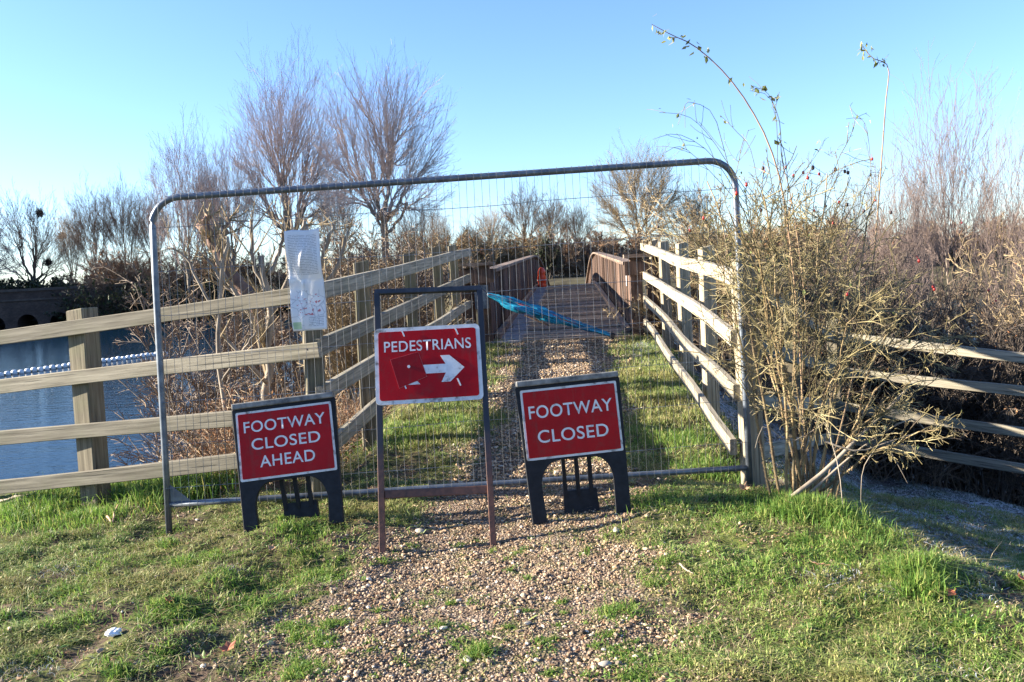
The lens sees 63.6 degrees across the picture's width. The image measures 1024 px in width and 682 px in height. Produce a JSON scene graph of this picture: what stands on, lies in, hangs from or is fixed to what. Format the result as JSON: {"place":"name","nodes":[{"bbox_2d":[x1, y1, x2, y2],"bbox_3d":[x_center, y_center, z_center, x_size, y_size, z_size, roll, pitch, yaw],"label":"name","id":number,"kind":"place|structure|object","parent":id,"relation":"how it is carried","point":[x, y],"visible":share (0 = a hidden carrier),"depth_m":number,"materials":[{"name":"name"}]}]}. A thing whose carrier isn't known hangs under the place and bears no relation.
{"place":"outdoors","nodes":[
{"label":"outdoors","id":0,"kind":"place"},
{"bbox_2d":[0,256,1023,681],"bbox_3d":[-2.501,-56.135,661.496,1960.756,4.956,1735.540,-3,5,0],"label":"ground","id":1,"kind":"structure","parent":0,"point":[76,654],"depth_m":3.93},
{"bbox_2d":[0,279,25,288],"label":"thicket","id":2,"kind":"object","parent":1,"relation":"on","point":[3,280],"visible":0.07,"depth_m":83.63,"materials":[{"name":"green plant"}]},
{"bbox_2d":[0,198,28,279],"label":"bare tree","id":3,"kind":"object","parent":1,"relation":"on","point":[6,268],"visible":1,"depth_m":83.32,"materials":[{"name":"brown plant"}]},
{"bbox_2d":[0,491,37,501],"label":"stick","id":4,"kind":"object","parent":1,"relation":"on","point":[13,497],"visible":0.42,"depth_m":6.01,"materials":[{"name":"wood"}]},
{"bbox_2d":[0,275,62,289],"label":"thicket","id":5,"kind":"object","parent":1,"relation":"on","point":[24,283],"visible":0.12,"depth_m":83.98,"materials":[{"name":"green plant"}]},
{"bbox_2d":[0,179,77,283],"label":"bare tree","id":6,"kind":"object","parent":1,"relation":"on","point":[39,213],"visible":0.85,"depth_m":91.73,"materials":[{"name":"brown plant"}]},
{"bbox_2d":[0,283,130,328],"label":"brick bridge","id":7,"kind":"structure","parent":1,"relation":"on","point":[20,308],"depth_m":73.45,"materials":[{"name":"brick"}]},
{"bbox_2d":[43,271,87,287],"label":"thicket","id":8,"kind":"object","parent":1,"relation":"on","point":[56,279],"visible":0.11,"depth_m":83.34,"materials":[{"name":"green plant"}]},
{"bbox_2d":[48,203,89,279],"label":"slender tree","id":9,"kind":"object","parent":1,"relation":"on","point":[72,246],"visible":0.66,"depth_m":85.61,"materials":[{"name":"brown plant"}]},
{"bbox_2d":[55,174,119,268],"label":"slender tree","id":10,"kind":"object","parent":1,"relation":"on","point":[81,226],"visible":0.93,"depth_m":79.78,"materials":[{"name":"brown plant"}]},
{"bbox_2d":[43,268,173,320],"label":"thicket","id":11,"kind":"object","parent":1,"relation":"on","point":[104,305],"visible":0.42,"depth_m":72.06,"materials":[{"name":"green plant"}]},
{"bbox_2d":[106,504,118,522],"bbox_3d":[-2.565,1.109,5.285,0.060,0.039,0.340,-5,5,-20],"label":"stick","id":12,"kind":"object","parent":1,"relation":"on","point":[109,518],"visible":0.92,"depth_m":5.23,"materials":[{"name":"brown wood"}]},
{"bbox_2d":[104,627,121,636],"bbox_3d":[-1.668,1.219,3.457,0.072,0.032,0.046,-4,17,-17],"label":"crumpled tissue","id":13,"kind":"object","parent":1,"relation":"on","point":[113,632],"visible":0.99,"depth_m":3.44,"materials":[{"name":"white paper"}]},
{"bbox_2d":[90,165,152,267],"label":"slender tree","id":14,"kind":"object","parent":1,"relation":"on","point":[123,215],"visible":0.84,"depth_m":81.11,"materials":[{"name":"brown plant"}]},
{"bbox_2d":[50,233,216,298],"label":"thicket","id":15,"kind":"object","parent":1,"relation":"on","point":[121,267],"visible":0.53,"depth_m":76.23,"materials":[{"name":"brown plant"}]},
{"bbox_2d":[125,174,173,270],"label":"slender tree","id":16,"kind":"object","parent":1,"relation":"on","point":[143,223],"visible":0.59,"depth_m":79.64,"materials":[{"name":"brown plant"}]},
{"bbox_2d":[0,288,327,508],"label":"rail fence","id":17,"kind":"object","parent":1,"relation":"on","point":[91,429],"visible":0.69,"depth_m":5.59,"materials":[{"name":"wood"}]},
{"bbox_2d":[131,103,229,318],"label":"bare tree","id":18,"kind":"object","parent":1,"relation":"on","point":[186,216],"visible":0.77,"depth_m":72.15,"materials":[{"name":"brown plant"}]},
{"bbox_2d":[87,254,303,484],"bbox_3d":[-4.737,0.793,12.009,3.051,4.083,4.296,-3,5,0],"label":"twiggy shrub","id":19,"kind":"object","parent":1,"relation":"on","point":[196,396],"visible":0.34,"depth_m":11.81,"materials":[{"name":"brown plant"}]},
{"bbox_2d":[141,278,265,322],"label":"thicket","id":20,"kind":"object","parent":1,"relation":"on","point":[209,293],"visible":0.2,"depth_m":73.14,"materials":[{"name":"brown plant"}]},
{"bbox_2d":[178,144,233,264],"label":"slender tree","id":21,"kind":"object","parent":1,"relation":"on","point":[198,206],"visible":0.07,"depth_m":79.63,"materials":[{"name":"brown plant"}]},
{"bbox_2d":[138,252,275,300],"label":"thicket","id":22,"kind":"object","parent":1,"relation":"on","point":[171,268],"visible":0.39,"depth_m":77.47,"materials":[{"name":"brown plant"}]},
{"bbox_2d":[132,201,291,446],"bbox_3d":[-2.803,0.025,8.055,1.424,2.956,0.768,-2,5,8],"label":"pollard tree","id":23,"kind":"object","parent":1,"relation":"on","point":[224,250],"visible":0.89,"depth_m":7.96,"materials":[{"name":"brown plant"}]},
{"bbox_2d":[214,640,235,653],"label":"fallen leaf","id":24,"kind":"object","parent":1,"relation":"on","point":[226,646],"visible":1,"depth_m":3.29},
{"bbox_2d":[185,103,266,267],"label":"bare tree","id":25,"kind":"object","parent":1,"relation":"on","point":[225,185],"visible":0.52,"depth_m":75.14,"materials":[{"name":"brown plant"}]},
{"bbox_2d":[192,199,283,345],"bbox_3d":[-5.561,-1.254,16.917,1.745,3.429,0.742,-3,5,0],"label":"pollard tree","id":26,"kind":"object","parent":1,"relation":"on","point":[242,287],"visible":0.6,"depth_m":16.80,"materials":[{"name":"brown plant"}]},
{"bbox_2d":[192,248,285,288],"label":"thicket","id":27,"kind":"object","parent":1,"relation":"on","point":[241,269],"visible":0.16,"depth_m":79.06,"materials":[{"name":"brown plant"}]},
{"bbox_2d":[195,280,290,319],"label":"thicket","id":28,"kind":"object","parent":1,"relation":"on","point":[276,313],"visible":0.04,"depth_m":72.88,"materials":[{"name":"brown plant"}]},
{"bbox_2d":[165,193,349,399],"bbox_3d":[-2.494,-0.022,8.557,1.793,3.145,0.962,-3,5,0],"label":"pollard tree","id":29,"kind":"object","parent":1,"relation":"on","point":[264,283],"visible":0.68,"depth_m":8.54,"materials":[{"name":"brown plant"}]},
{"bbox_2d":[122,362,400,490],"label":"dead bramble","id":30,"kind":"object","parent":1,"relation":"on","point":[230,449],"visible":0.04,"depth_m":6.39,"materials":[{"name":"plant"}]},
{"bbox_2d":[129,374,388,489],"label":"dead leaves","id":31,"kind":"object","parent":30,"relation":"on","point":[235,488],"visible":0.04,"depth_m":6.50,"materials":[{"name":"brown plant"}]},
{"bbox_2d":[150,273,373,428],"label":"twiggy shrub","id":32,"kind":"object","parent":1,"relation":"on","point":[282,384],"visible":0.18,"depth_m":12.23,"materials":[{"name":"brown plant"}]},
{"bbox_2d":[231,392,344,533],"bbox_3d":[-1.309,0.723,4.897,0.608,0.764,0.186,-7,-9,-3],"label":"board sign","id":33,"kind":"object","parent":1,"relation":"on","point":[293,438],"visible":0.95,"depth_m":4.84,"materials":[{"name":"plastic"}]},
{"bbox_2d":[218,23,358,285],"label":"bare tree","id":34,"kind":"object","parent":1,"relation":"on","point":[281,177],"visible":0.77,"depth_m":75.69,"materials":[{"name":"brown plant"}]},
{"bbox_2d":[240,255,343,288],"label":"thicket","id":35,"kind":"object","parent":1,"relation":"on","point":[282,277],"visible":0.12,"depth_m":79.11,"materials":[{"name":"brown plant"}]},
{"bbox_2d":[259,203,370,362],"bbox_3d":[-2.451,-0.458,10.531,1.324,2.692,0.911,-1,5,23],"label":"pollard tree","id":36,"kind":"object","parent":1,"relation":"on","point":[341,256],"visible":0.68,"depth_m":10.41,"materials":[{"name":"brown plant"}]},
{"bbox_2d":[306,164,366,255],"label":"slender tree","id":37,"kind":"object","parent":1,"relation":"on","point":[343,213],"visible":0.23,"depth_m":82.83,"materials":[{"name":"brown plant"}]},
{"bbox_2d":[322,240,390,277],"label":"thicket","id":38,"kind":"object","parent":1,"relation":"on","point":[331,255],"visible":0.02,"depth_m":81.74,"materials":[{"name":"brown plant"}]},
{"bbox_2d":[231,204,500,389],"bbox_3d":[-2.252,-0.521,12.827,4.230,3.173,3.493,-3,5,0],"label":"twiggy shrub","id":39,"kind":"object","parent":1,"relation":"on","point":[400,281],"visible":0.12,"depth_m":12.57,"materials":[{"name":"brown plant"}]},
{"bbox_2d":[282,221,468,420],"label":"twiggy shrub","id":40,"kind":"object","parent":1,"relation":"on","point":[341,353],"visible":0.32,"depth_m":11.20,"materials":[{"name":"brown plant"}]},
{"bbox_2d":[293,42,461,261],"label":"bare tree","id":41,"kind":"object","parent":1,"relation":"on","point":[388,167],"visible":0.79,"depth_m":72.89,"materials":[{"name":"brown plant"}]},
{"bbox_2d":[314,244,471,454],"bbox_3d":[-0.991,-0.008,8.596,0.299,2.135,6.727,-3,5,6],"label":"rail fence","id":42,"kind":"object","parent":1,"relation":"on","point":[407,308],"visible":0.64,"depth_m":6.82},
{"bbox_2d":[322,224,490,316],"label":"thicket","id":43,"kind":"object","parent":1,"relation":"on","point":[434,244],"visible":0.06,"depth_m":54.57,"materials":[{"name":"brown plant"}]},
{"bbox_2d":[383,171,446,255],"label":"slender tree","id":44,"kind":"object","parent":1,"relation":"on","point":[422,225],"visible":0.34,"depth_m":63.09,"materials":[{"name":"brown plant"}]},
{"bbox_2d":[374,285,495,552],"bbox_3d":[-0.449,0.419,4.681,0.654,1.533,0.052,-2,-16,-3],"label":"frame sign","id":45,"kind":"object","parent":1,"relation":"on","point":[430,364],"visible":0.93,"depth_m":4.73,"materials":[{"name":"metal"}]},
{"bbox_2d":[425,203,454,245],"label":"slender tree","id":46,"kind":"object","parent":1,"relation":"on","point":[440,228],"visible":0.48,"depth_m":61.23,"materials":[{"name":"brown plant"}]},
{"bbox_2d":[375,234,519,392],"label":"twiggy shrub","id":47,"kind":"object","parent":1,"relation":"on","point":[446,279],"visible":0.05,"depth_m":13.94,"materials":[{"name":"brown plant"}]},
{"bbox_2d":[149,158,752,534],"bbox_3d":[-0.347,0.023,5.001,3.588,2.109,0.122,-3,5,-3],"label":"panel","id":48,"kind":"object","parent":1,"relation":"on","point":[173,497],"visible":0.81,"depth_m":4.96,"materials":[{"name":"metal"}]},
{"bbox_2d":[284,228,326,331],"bbox_3d":[-1.218,-0.361,4.876,0.214,0.603,0.070,-4,5,-7],"label":"paper notice","id":49,"kind":"object","parent":48,"relation":"attached to","point":[307,292],"visible":1,"depth_m":4.88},
{"bbox_2d":[421,224,509,281],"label":"thicket","id":50,"kind":"object","parent":1,"relation":"on","point":[475,245],"visible":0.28,"depth_m":55.46,"materials":[{"name":"brown plant"}]},
{"bbox_2d":[454,215,480,241],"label":"spiky tree","id":51,"kind":"object","parent":1,"relation":"on","point":[473,232],"visible":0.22,"depth_m":59.34,"materials":[{"name":"brown plant"}]},
{"bbox_2d":[463,655,472,661],"bbox_3d":[-0.169,1.212,3.148,0.030,0.021,0.050,-6,6,-33],"label":"stone","id":52,"kind":"object","parent":1,"relation":"on","point":[469,659],"visible":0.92,"depth_m":3.14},
{"bbox_2d":[468,197,511,242],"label":"spiky tree","id":53,"kind":"object","parent":1,"relation":"on","point":[482,224],"visible":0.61,"depth_m":63.28,"materials":[{"name":"brown plant"}]},
{"bbox_2d":[0,447,1014,681],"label":"weeds","id":54,"kind":"object","parent":1,"relation":"on","point":[198,656],"visible":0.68,"depth_m":3.90,"materials":[{"name":"green plant"}]},
{"bbox_2d":[465,224,556,266],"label":"thicket","id":55,"kind":"object","parent":1,"relation":"on","point":[521,251],"visible":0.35,"depth_m":56.78,"materials":[{"name":"brown plant"}]},
{"bbox_2d":[0,337,1023,681],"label":"gravel","id":56,"kind":"structure","parent":1,"relation":"on","point":[496,441],"depth_m":4.00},
{"bbox_2d":[0,407,1023,681],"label":"dead straw","id":57,"kind":"object","parent":1,"relation":"on","point":[478,581],"visible":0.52,"depth_m":3.79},
{"bbox_2d":[0,369,1023,681],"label":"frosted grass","id":58,"kind":"structure","parent":1,"relation":"on","point":[778,431],"depth_m":5.83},
{"bbox_2d":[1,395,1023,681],"bbox_3d":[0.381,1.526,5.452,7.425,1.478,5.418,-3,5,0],"label":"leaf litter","id":59,"kind":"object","parent":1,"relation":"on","point":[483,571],"visible":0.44,"depth_m":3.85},
{"bbox_2d":[494,169,554,249],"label":"spiky tree","id":60,"kind":"object","parent":1,"relation":"on","point":[537,224],"visible":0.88,"depth_m":65.04,"materials":[{"name":"brown plant"}]},
{"bbox_2d":[528,230,568,278],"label":"evergreen bush","id":61,"kind":"object","parent":1,"relation":"on","point":[550,257],"visible":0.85,"depth_m":53.26,"materials":[{"name":"green plant"}]},
{"bbox_2d":[533,180,573,274],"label":"spiky tree","id":62,"kind":"object","parent":1,"relation":"on","point":[557,219],"visible":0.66,"depth_m":69.07,"materials":[{"name":"brown plant"}]},
{"bbox_2d":[458,252,661,343],"bbox_3d":[1.921,-1.536,28.948,3.100,2.990,34.290,-3,5,4],"label":"footbridge","id":63,"kind":"object","parent":1,"relation":"on","point":[632,267],"visible":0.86,"depth_m":14.13,"materials":[{"name":"wood"}]},
{"bbox_2d":[537,267,545,286],"bbox_3d":[0.982,-2.096,27.183,0.311,0.650,0.312,-3,5,0],"label":"orange barrier","id":64,"kind":"object","parent":63,"relation":"on","point":[541,280],"visible":0.93,"depth_m":27.08,"materials":[{"name":"plastic"}]},
{"bbox_2d":[482,288,615,338],"bbox_3d":[0.499,-0.394,11.623,1.879,0.806,0.156,-2,5,9],"label":"rolled banner","id":65,"kind":"object","parent":63,"relation":"hanging from","point":[541,313],"visible":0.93,"depth_m":11.60,"materials":[{"name":"blue plastic"}]},
{"bbox_2d":[515,371,630,523],"bbox_3d":[0.355,0.614,4.821,0.608,0.819,0.185,-6,-3,-4],"label":"board sign","id":66,"kind":"object","parent":1,"relation":"on","point":[575,417],"visible":0.98,"depth_m":4.75,"materials":[{"name":"plastic"}]},
{"bbox_2d":[558,195,594,273],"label":"spiky tree","id":67,"kind":"object","parent":1,"relation":"on","point":[579,227],"visible":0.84,"depth_m":67.23,"materials":[{"name":"brown plant"}]},
{"bbox_2d":[529,223,642,277],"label":"thicket","id":68,"kind":"object","parent":1,"relation":"on","point":[578,259],"visible":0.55,"depth_m":56.30,"materials":[{"name":"brown plant"}]},
{"bbox_2d":[599,660,611,667],"bbox_3d":[0.339,1.175,3.001,0.050,0.024,0.035,-5,5,-22],"label":"stone","id":69,"kind":"object","parent":1,"relation":"on","point":[604,664],"visible":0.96,"depth_m":2.99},
{"bbox_2d":[570,231,647,274],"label":"thicket","id":70,"kind":"object","parent":1,"relation":"on","point":[625,247],"visible":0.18,"depth_m":58.19,"materials":[{"name":"brown plant"}]},
{"bbox_2d":[581,130,698,245],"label":"rounded tree","id":71,"kind":"object","parent":1,"relation":"on","point":[615,212],"visible":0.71,"depth_m":60.78,"materials":[{"name":"brown plant"}]},
{"bbox_2d":[630,231,682,270],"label":"thicket","id":72,"kind":"object","parent":1,"relation":"on","point":[669,249],"visible":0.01,"depth_m":58.84,"materials":[{"name":"brown plant"}]},
{"bbox_2d":[671,175,715,236],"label":"spiky tree","id":73,"kind":"object","parent":1,"relation":"on","point":[698,206],"visible":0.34,"depth_m":63.10,"materials":[{"name":"brown plant"}]},
{"bbox_2d":[640,239,765,486],"bbox_3d":[1.815,-0.081,8.848,0.322,2.201,7.191,-3,5,4],"label":"rail fence","id":74,"kind":"object","parent":1,"relation":"on","point":[711,392],"visible":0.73,"depth_m":7.24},
{"bbox_2d":[603,173,836,378],"bbox_3d":[2.745,-0.913,11.457,2.899,3.006,2.742,-7,6,-37],"label":"tangled bush","id":75,"kind":"object","parent":1,"relation":"on","point":[690,241],"visible":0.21,"depth_m":11.24,"materials":[{"name":"brown plant"}]},
{"bbox_2d":[669,217,787,265],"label":"thicket","id":76,"kind":"object","parent":1,"relation":"on","point":[775,230],"visible":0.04,"depth_m":55.65,"materials":[{"name":"brown plant"}]},
{"bbox_2d":[695,208,859,266],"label":"thicket","id":77,"kind":"object","parent":1,"relation":"on","point":[781,231],"visible":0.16,"depth_m":54.25,"materials":[{"name":"brown plant"}]},
{"bbox_2d":[645,15,996,503],"bbox_3d":[1.884,-0.426,4.864,2.395,2.838,1.908,-3,5,0],"label":"rose bush","id":78,"kind":"object","parent":1,"relation":"on","point":[817,480],"visible":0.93,"depth_m":4.71,"materials":[{"name":"beige plant"}]},
{"bbox_2d":[694,235,949,399],"bbox_3d":[3.890,-0.135,11.146,3.085,2.577,3.600,-1,5,19],"label":"tangled bush","id":79,"kind":"object","parent":1,"relation":"on","point":[825,271],"visible":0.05,"depth_m":10.43,"materials":[{"name":"brown plant"}]},
{"bbox_2d":[624,275,1023,505],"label":"bank scrub","id":80,"kind":"object","parent":1,"relation":"on","point":[933,477],"visible":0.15,"depth_m":9.27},
{"bbox_2d":[727,235,923,458],"bbox_3d":[3.833,0.058,9.856,2.604,2.708,1.980,-7,7,-41],"label":"tangled bush","id":81,"kind":"object","parent":1,"relation":"on","point":[883,359],"visible":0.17,"depth_m":9.43,"materials":[{"name":"brown plant"}]},
{"bbox_2d":[821,166,880,298],"bbox_3d":[12.605,-2.798,29.978,2.638,7.639,2.401,-5,5,-24],"label":"pale tree","id":82,"kind":"object","parent":1,"relation":"on","point":[858,230],"visible":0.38,"depth_m":29.73,"materials":[{"name":"brown plant"}]},
{"bbox_2d":[775,211,927,263],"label":"thicket","id":83,"kind":"object","parent":1,"relation":"on","point":[801,243],"visible":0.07,"depth_m":52.41,"materials":[{"name":"brown plant"}]},
{"bbox_2d":[692,224,1017,476],"bbox_3d":[4.550,0.017,11.000,4.117,3.258,3.279,-1,5,23],"label":"tangled bush","id":84,"kind":"object","parent":1,"relation":"on","point":[842,306],"depth_m":10.64,"materials":[{"name":"brown plant"}]},
{"bbox_2d":[757,284,1023,473],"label":"rail fence","id":85,"kind":"object","parent":1,"relation":"on","point":[973,425],"visible":0.35,"depth_m":7.89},
{"bbox_2d":[830,217,959,263],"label":"thicket","id":86,"kind":"object","parent":1,"relation":"on","point":[895,241],"visible":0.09,"depth_m":51.03,"materials":[{"name":"brown plant"}]},
{"bbox_2d":[843,115,948,320],"bbox_3d":[7.138,-0.821,15.519,1.865,6.790,2.009,1,7,40],"label":"pale tree","id":87,"kind":"object","parent":1,"relation":"on","point":[901,205],"visible":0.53,"depth_m":15.29,"materials":[{"name":"brown plant"}]},
{"bbox_2d":[801,289,1022,489],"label":"tangled bush","id":88,"kind":"object","parent":1,"relation":"on","point":[919,407],"visible":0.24,"depth_m":9.20,"materials":[{"name":"brown plant"}]},
{"bbox_2d":[889,158,954,325],"bbox_3d":[14.617,-3.139,29.988,2.808,8.130,2.556,-3,5,3],"label":"pale tree","id":89,"kind":"object","parent":1,"relation":"on","point":[929,266],"visible":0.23,"depth_m":29.75,"materials":[{"name":"brown plant"}]},
{"bbox_2d":[838,234,1017,491],"bbox_3d":[5.359,0.264,10.639,2.704,3.204,3.432,-2,5,15],"label":"tangled bush","id":90,"kind":"object","parent":1,"relation":"on","point":[949,300],"visible":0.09,"depth_m":10.16,"materials":[{"name":"brown plant"}]},
{"bbox_2d":[835,255,1023,491],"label":"tangled bush","id":91,"kind":"object","parent":1,"relation":"on","point":[943,292],"visible":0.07,"depth_m":10.06,"materials":[{"name":"brown plant"}]},
{"bbox_2d":[842,288,1023,499],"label":"tangled bush","id":92,"kind":"object","parent":1,"relation":"on","point":[945,393],"visible":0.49,"depth_m":8.96,"materials":[{"name":"brown plant"}]},
{"bbox_2d":[939,588,955,595],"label":"fallen leaf","id":93,"kind":"object","parent":1,"relation":"on","point":[951,591],"visible":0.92,"depth_m":3.29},
{"bbox_2d":[886,40,1019,356],"bbox_3d":[8.462,-1.605,15.847,2.408,8.149,2.314,-3,5,0],"label":"pale tree","id":94,"kind":"object","parent":1,"relation":"on","point":[943,228],"visible":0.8,"depth_m":15.72,"materials":[{"name":"brown plant"}]},
{"bbox_2d":[912,220,1013,260],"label":"thicket","id":95,"kind":"object","parent":1,"relation":"on","point":[951,254],"visible":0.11,"depth_m":51.12,"materials":[{"name":"brown plant"}]},
{"bbox_2d":[911,313,1023,506],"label":"tangled bush","id":96,"kind":"object","parent":1,"relation":"on","point":[1017,400],"visible":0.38,"depth_m":8.97,"materials":[{"name":"brown plant"}]},
{"bbox_2d":[927,210,1023,261],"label":"thicket","id":97,"kind":"object","parent":1,"relation":"on","point":[1004,242],"visible":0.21,"depth_m":50.57,"materials":[{"name":"brown plant"}]},
{"bbox_2d":[937,233,1023,484],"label":"tangled bush","id":98,"kind":"object","parent":1,"relation":"on","point":[1020,310],"visible":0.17,"depth_m":9.88,"materials":[{"name":"brown plant"}]},
{"bbox_2d":[943,88,1023,342],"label":"pale tree","id":99,"kind":"object","parent":1,"relation":"on","point":[993,229],"visible":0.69,"depth_m":14.87,"materials":[{"name":"brown plant"}]},
{"bbox_2d":[999,121,1023,294],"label":"pale tree","id":100,"kind":"object","parent":1,"relation":"on","point":[1019,211],"visible":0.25,"depth_m":17.23,"materials":[{"name":"brown plant"}]},
{"bbox_2d":[0,409,1023,681],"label":"grass","id":101,"kind":"structure","parent":0,"point":[890,671],"depth_m":3.89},
{"bbox_2d":[739,481,748,492],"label":"fallen leaf","id":102,"kind":"object","parent":101,"relation":"on","point":[742,487],"visible":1,"depth_m":4.92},
{"bbox_2d":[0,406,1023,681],"bbox_3d":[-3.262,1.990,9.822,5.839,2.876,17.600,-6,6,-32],"label":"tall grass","id":103,"kind":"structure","parent":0,"point":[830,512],"depth_m":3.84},
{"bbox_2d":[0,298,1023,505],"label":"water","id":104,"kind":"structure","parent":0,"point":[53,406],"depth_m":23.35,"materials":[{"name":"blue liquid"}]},
{"bbox_2d":[0,351,167,375],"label":"float boom","id":105,"kind":"object","parent":104,"relation":"on","point":[28,370],"visible":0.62,"depth_m":32.78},
{"bbox_2d":[0,0,1023,285],"label":"sky","id":106,"kind":"structure","parent":0,"point":[85,85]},
{"bbox_2d":[365,330,738,455],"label":"verge grass","id":107,"kind":"structure","parent":0,"point":[672,391],"depth_m":7.92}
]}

